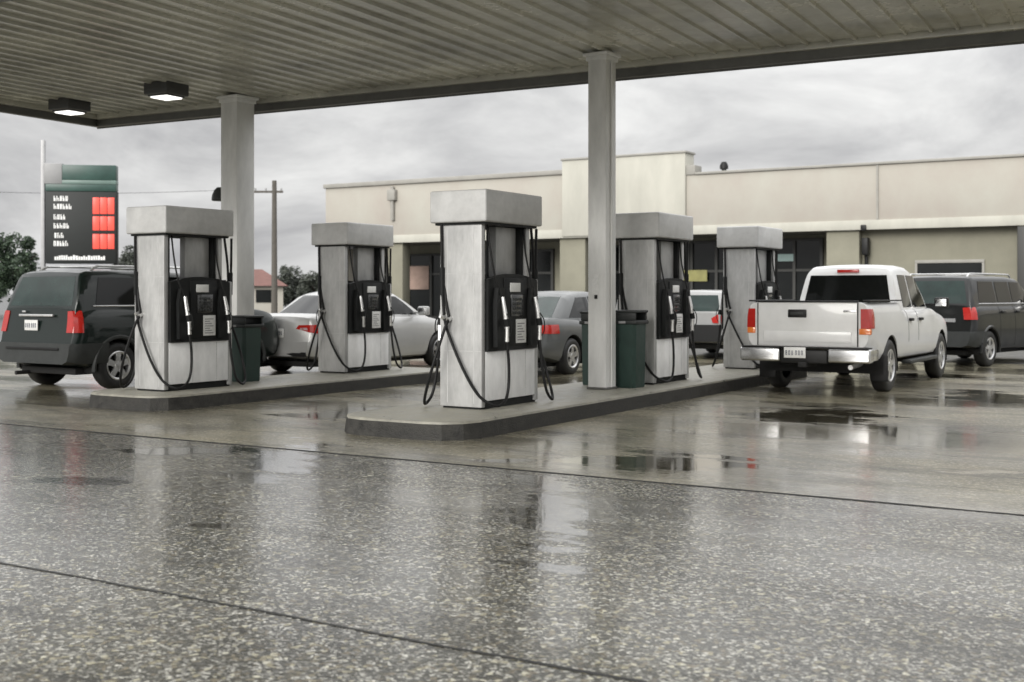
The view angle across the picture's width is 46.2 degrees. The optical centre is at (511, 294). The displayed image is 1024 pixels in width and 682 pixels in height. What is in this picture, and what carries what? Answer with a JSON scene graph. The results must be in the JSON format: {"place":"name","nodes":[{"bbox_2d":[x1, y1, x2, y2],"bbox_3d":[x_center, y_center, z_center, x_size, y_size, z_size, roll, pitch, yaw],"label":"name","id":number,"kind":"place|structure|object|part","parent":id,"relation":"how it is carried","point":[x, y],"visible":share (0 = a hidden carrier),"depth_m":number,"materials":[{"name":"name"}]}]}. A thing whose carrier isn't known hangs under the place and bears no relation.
{"place":"outdoors","nodes":[
{"label":"outdoors","id":0,"kind":"place"},
{"bbox_2d":[89,367,439,410],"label":"pump island","id":1,"kind":"structure","parent":0,"point":[273,387],"depth_m":16.07,"materials":[{"name":"concrete"}]},
{"bbox_2d":[119,205,245,391],"bbox_3d":[-4.298,0.058,15.748,0.958,2.345,1.614,0,0,32],"label":"fuel pump","id":2,"kind":"object","parent":1,"relation":"on","point":[183,327],"visible":1,"depth_m":15.34,"materials":[{"name":"white metal"}]},
{"bbox_2d":[216,94,258,314],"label":"canopy column","id":3,"kind":"structure","parent":1,"relation":"on","point":[237,154],"depth_m":18.86,"materials":[{"name":"metal"}]},
{"bbox_2d":[211,187,220,200],"bbox_3d":[-4.664,-1.589,19.170,0.268,0.234,0.269,0,0,-17],"label":"floodlight","id":4,"kind":"object","parent":3,"relation":"attached to","point":[216,195],"visible":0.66,"depth_m":19.07,"materials":[{"name":"black metal"}]},
{"bbox_2d":[232,315,264,381],"bbox_3d":[-3.798,0.765,16.998,0.410,0.930,0.414,0,0,31],"label":"litter bin","id":5,"kind":"object","parent":1,"relation":"on","point":[247,328],"visible":0.74,"depth_m":16.85,"materials":[{"name":"green plastic"}]},
{"bbox_2d":[306,222,402,372],"bbox_3d":[-2.511,0.058,19.248,0.958,2.345,1.614,0,0,32],"label":"fuel pump","id":6,"kind":"object","parent":1,"relation":"on","point":[354,327],"visible":1,"depth_m":18.82,"materials":[{"name":"white metal"}]},
{"bbox_2d":[254,269,287,312],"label":"house","id":7,"kind":"structure","parent":0,"point":[262,290],"depth_m":76.28,"materials":[{"name":"beige paint"}]},
{"bbox_2d":[256,290,270,301],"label":"window","id":8,"kind":"structure","parent":7,"relation":"in","point":[261,295],"depth_m":76.17,"materials":[{"name":"black glass"}]},
{"bbox_2d":[0,296,1023,515],"bbox_3d":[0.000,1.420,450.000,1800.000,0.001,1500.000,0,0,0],"label":"ground","id":9,"kind":"structure","parent":0,"point":[1014,357],"depth_m":26.92,"materials":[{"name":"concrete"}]},
{"bbox_2d":[0,231,40,301],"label":"broadleaf tree","id":10,"kind":"object","parent":9,"relation":"on","point":[12,271],"visible":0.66,"depth_m":74.42,"materials":[{"name":"green plant"}]},
{"bbox_2d":[41,140,118,270],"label":"price sign","id":11,"kind":"object","parent":9,"relation":"on","point":[79,214],"visible":0.94,"depth_m":44.80,"materials":[{"name":"black"}]},
{"bbox_2d":[111,245,133,270],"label":"broadleaf tree","id":12,"kind":"object","parent":9,"relation":"on","point":[127,258],"visible":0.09,"depth_m":89.56,"materials":[{"name":"green plant"}]},
{"bbox_2d":[254,180,282,312],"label":"utility pole","id":13,"kind":"object","parent":9,"relation":"on","point":[274,293],"visible":0.93,"depth_m":69.88,"materials":[{"name":"brown wood"}]},
{"bbox_2d":[7,188,254,192],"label":"power line","id":14,"kind":"object","parent":13,"relation":"attached to","point":[145,192],"visible":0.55,"depth_m":68.99,"materials":[{"name":"black"}]},
{"bbox_2d":[277,264,302,306],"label":"broadleaf tree","id":15,"kind":"object","parent":9,"relation":"on","point":[286,275],"visible":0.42,"depth_m":94.23,"materials":[{"name":"green plant"}]},
{"bbox_2d":[295,271,317,297],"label":"broadleaf tree","id":16,"kind":"object","parent":9,"relation":"on","point":[308,283],"visible":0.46,"depth_m":91.13,"materials":[{"name":"green plant"}]},
{"bbox_2d":[0,424,1023,681],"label":"apron","id":17,"kind":"object","parent":9,"relation":"on","point":[646,580],"depth_m":6.03,"materials":[{"name":"grey concrete"}]},
{"bbox_2d":[0,562,647,681],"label":"expansion joint","id":18,"kind":"object","parent":17,"relation":"on","point":[584,671],"visible":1,"depth_m":4.99,"materials":[{"name":"black"}]},
{"bbox_2d":[0,423,1023,515],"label":"expansion joint","id":19,"kind":"object","parent":17,"relation":"on","point":[557,473],"visible":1,"depth_m":9.39,"materials":[{"name":"black"}]},
{"bbox_2d":[0,355,1023,513],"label":"forecourt slab","id":20,"kind":"structure","parent":9,"relation":"on","point":[952,436],"depth_m":12.27,"materials":[{"name":"concrete"}]},
{"bbox_2d":[0,265,278,388],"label":"parked car","id":21,"kind":"object","parent":20,"relation":"on","point":[58,325],"visible":0.46,"depth_m":17.86,"materials":[{"name":"black paint"}]},
{"bbox_3d":[-6.975,-0.045,17.937,1.472,0.430,0.184,0,0,33],"label":"rear window","id":22,"kind":"part","parent":21,"relation":"part of","materials":[{"name":"grey glass"}]},
{"bbox_3d":[-6.141,-0.050,18.173,0.542,0.400,0.800,0,0,33],"label":"side window","id":23,"kind":"part","parent":21,"relation":"part of","materials":[{"name":"black glass"}]},
{"bbox_2d":[260,291,439,370],"bbox_3d":[-2.901,0.665,22.942,2.300,1.510,4.711,0,0,31],"label":"parked car","id":24,"kind":"object","parent":20,"relation":"on","point":[414,329],"visible":0.37,"depth_m":22.02,"materials":[{"name":"silver metal"}]},
{"bbox_3d":[-3.565,0.185,21.859,1.188,0.330,0.766,0,0,32],"label":"rear window","id":25,"kind":"part","parent":24,"relation":"part of","materials":[{"name":"grey glass"}]},
{"bbox_3d":[-2.323,0.205,22.840,0.493,0.370,1.145,0,0,32],"label":"side window","id":26,"kind":"part","parent":24,"relation":"part of","materials":[{"name":"grey glass"}]},
{"bbox_2d":[538,290,587,374],"bbox_3d":[0.966,0.675,22.638,2.280,1.490,4.463,0,0,32],"label":"parked car","id":27,"kind":"object","parent":20,"relation":"on","point":[561,342],"visible":0.37,"depth_m":21.16,"materials":[{"name":"grey paint"}]},
{"bbox_3d":[0.365,0.225,21.658,1.175,0.370,0.769,0,0,32],"label":"rear window","id":28,"kind":"part","parent":27,"relation":"part of","materials":[{"name":"grey glass"}]},
{"bbox_3d":[1.057,0.237,21.755,0.478,0.375,0.820,0,0,31],"label":"side window","id":29,"kind":"part","parent":27,"relation":"part of","materials":[{"name":"grey glass"}]},
{"bbox_2d":[345,363,806,440],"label":"pump island","id":30,"kind":"structure","parent":20,"relation":"on","point":[437,421],"depth_m":13.14,"materials":[{"name":"concrete"}]},
{"bbox_2d":[423,189,553,409],"bbox_3d":[-0.242,0.058,13.398,0.958,2.345,1.614,0,0,32],"label":"fuel pump","id":31,"kind":"object","parent":30,"relation":"on","point":[490,333],"visible":1,"depth_m":12.96,"materials":[{"name":"white metal"}]},
{"bbox_2d":[579,311,587,384],"bbox_3d":[1.100,0.730,16.348,0.280,1.000,0.284,0,0,31],"label":"litter bin","id":32,"kind":"object","parent":30,"relation":"on","point":[584,319],"visible":0.34,"depth_m":16.28,"materials":[{"name":"green plastic"}]},
{"bbox_2d":[583,51,620,389],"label":"canopy column","id":33,"kind":"structure","parent":30,"relation":"on","point":[601,220],"depth_m":15.49,"materials":[{"name":"metal"}]},
{"bbox_2d":[0,0,1023,128],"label":"canopy","id":34,"kind":"object","parent":33,"relation":"on","point":[107,59],"visible":0.96,"depth_m":14.96,"materials":[{"name":"metal"}]},
{"bbox_2d":[48,97,90,114],"bbox_3d":[-7.189,-3.047,19.500,0.470,0.225,0.470,0,0,29],"label":"canopy lamp","id":35,"kind":"object","parent":34,"relation":"attached to","point":[66,106],"visible":1,"depth_m":19.35,"materials":[{"name":"grey metal"}]},
{"bbox_2d":[144,81,188,100],"bbox_3d":[-5.184,-3.047,18.000,0.470,0.225,0.470,0,0,29],"label":"canopy lamp","id":36,"kind":"object","parent":34,"relation":"attached to","point":[167,90],"visible":1,"depth_m":17.84,"materials":[{"name":"grey metal"}]},
{"bbox_2d":[616,310,648,387],"bbox_3d":[1.546,0.720,15.898,0.400,1.020,0.404,0,0,31],"label":"litter bin","id":37,"kind":"object","parent":30,"relation":"on","point":[630,344],"visible":0.81,"depth_m":15.74,"materials":[{"name":"green plastic"}]},
{"bbox_2d":[616,212,701,384],"bbox_3d":[2.015,0.058,16.948,0.958,2.345,1.614,0,0,31],"label":"fuel pump","id":38,"kind":"object","parent":30,"relation":"on","point":[653,259],"visible":0.74,"depth_m":16.50,"materials":[{"name":"white metal"}]},
{"bbox_2d":[712,226,781,368],"bbox_3d":[4.040,0.058,20.248,0.958,2.345,1.614,0,0,32],"label":"fuel pump","id":39,"kind":"object","parent":30,"relation":"on","point":[750,262],"visible":0.64,"depth_m":19.77,"materials":[{"name":"white metal"}]},
{"bbox_2d":[689,290,722,352],"bbox_3d":[4.898,0.660,27.830,2.260,1.520,4.222,0,0,31],"label":"parked car","id":40,"kind":"object","parent":20,"relation":"on","point":[705,303],"visible":0.19,"depth_m":25.96,"materials":[{"name":"silver metal"}]},
{"bbox_3d":[3.915,0.195,26.227,1.408,0.350,0.184,0,0,31],"label":"rear window","id":41,"kind":"part","parent":40,"relation":"part of","materials":[{"name":"grey glass"}]},
{"bbox_2d":[741,264,948,391],"bbox_3d":[5.556,0.472,19.217,2.300,1.895,5.769,0,0,31],"label":"pickup truck","id":42,"kind":"object","parent":20,"relation":"on","point":[877,323],"visible":1,"depth_m":17.35,"materials":[{"name":"white paint"}]},
{"bbox_3d":[5.237,-0.038,18.695,1.368,0.515,0.215,0,0,32],"label":"rear window","id":43,"kind":"part","parent":42,"relation":"part of","materials":[{"name":"black glass"}]},
{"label":"side window","id":44,"kind":"part","parent":42,"relation":"part of","materials":[{"name":"grey glass"}]},
{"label":"side window","id":45,"kind":"part","parent":42,"relation":"part of","materials":[{"name":"grey glass"}]},
{"bbox_2d":[910,273,1023,366],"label":"parked car","id":46,"kind":"object","parent":20,"relation":"on","point":[983,316],"visible":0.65,"depth_m":23.52,"materials":[{"name":"black paint"}]},
{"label":"rear window","id":47,"kind":"part","parent":46,"relation":"part of","materials":[{"name":"grey glass"}]},
{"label":"side window","id":48,"kind":"part","parent":46,"relation":"part of","materials":[{"name":"black glass"}]},
{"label":"side window","id":49,"kind":"part","parent":46,"relation":"part of","materials":[{"name":"black glass"}]},
{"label":"side window","id":50,"kind":"part","parent":46,"relation":"part of","materials":[{"name":"black glass"}]},
{"bbox_2d":[0,44,1023,295],"label":"sky","id":51,"kind":"structure","parent":0,"point":[965,102],"materials":[{"name":"grey"}]},
{"bbox_2d":[323,150,1023,319],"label":"shop building","id":52,"kind":"structure","parent":0,"point":[946,215],"depth_m":47.51,"materials":[{"name":"beige paint"}]},
{"bbox_2d":[384,257,386,282],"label":"shop window","id":53,"kind":"structure","parent":52,"relation":"in","point":[385,266],"depth_m":60.08,"materials":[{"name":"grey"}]},
{"bbox_2d":[410,253,439,319],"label":"shop window","id":54,"kind":"structure","parent":52,"relation":"in","point":[430,297],"depth_m":58.56,"materials":[{"name":"grey glass"}]},
{"bbox_2d":[485,249,554,290],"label":"shop window","id":55,"kind":"structure","parent":52,"relation":"in","point":[545,257],"depth_m":55.25,"materials":[{"name":"grey glass"}]},
{"bbox_2d":[616,243,689,303],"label":"shop window","id":56,"kind":"structure","parent":52,"relation":"in","point":[617,246],"depth_m":53.31,"materials":[{"name":"grey glass"}]},
{"bbox_2d":[720,162,727,170],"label":"roof vent","id":57,"kind":"object","parent":52,"relation":"on","point":[723,166],"visible":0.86,"depth_m":48.55,"materials":[{"name":"black metal"}]},
{"bbox_2d":[690,238,823,300],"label":"shop window","id":58,"kind":"structure","parent":52,"relation":"in","point":[808,253],"depth_m":49.31,"materials":[{"name":"grey glass"}]},
{"bbox_2d":[915,259,984,275],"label":"wall window","id":59,"kind":"structure","parent":52,"relation":"in","point":[964,265],"depth_m":43.60,"materials":[{"name":"black glass"}]}
]}

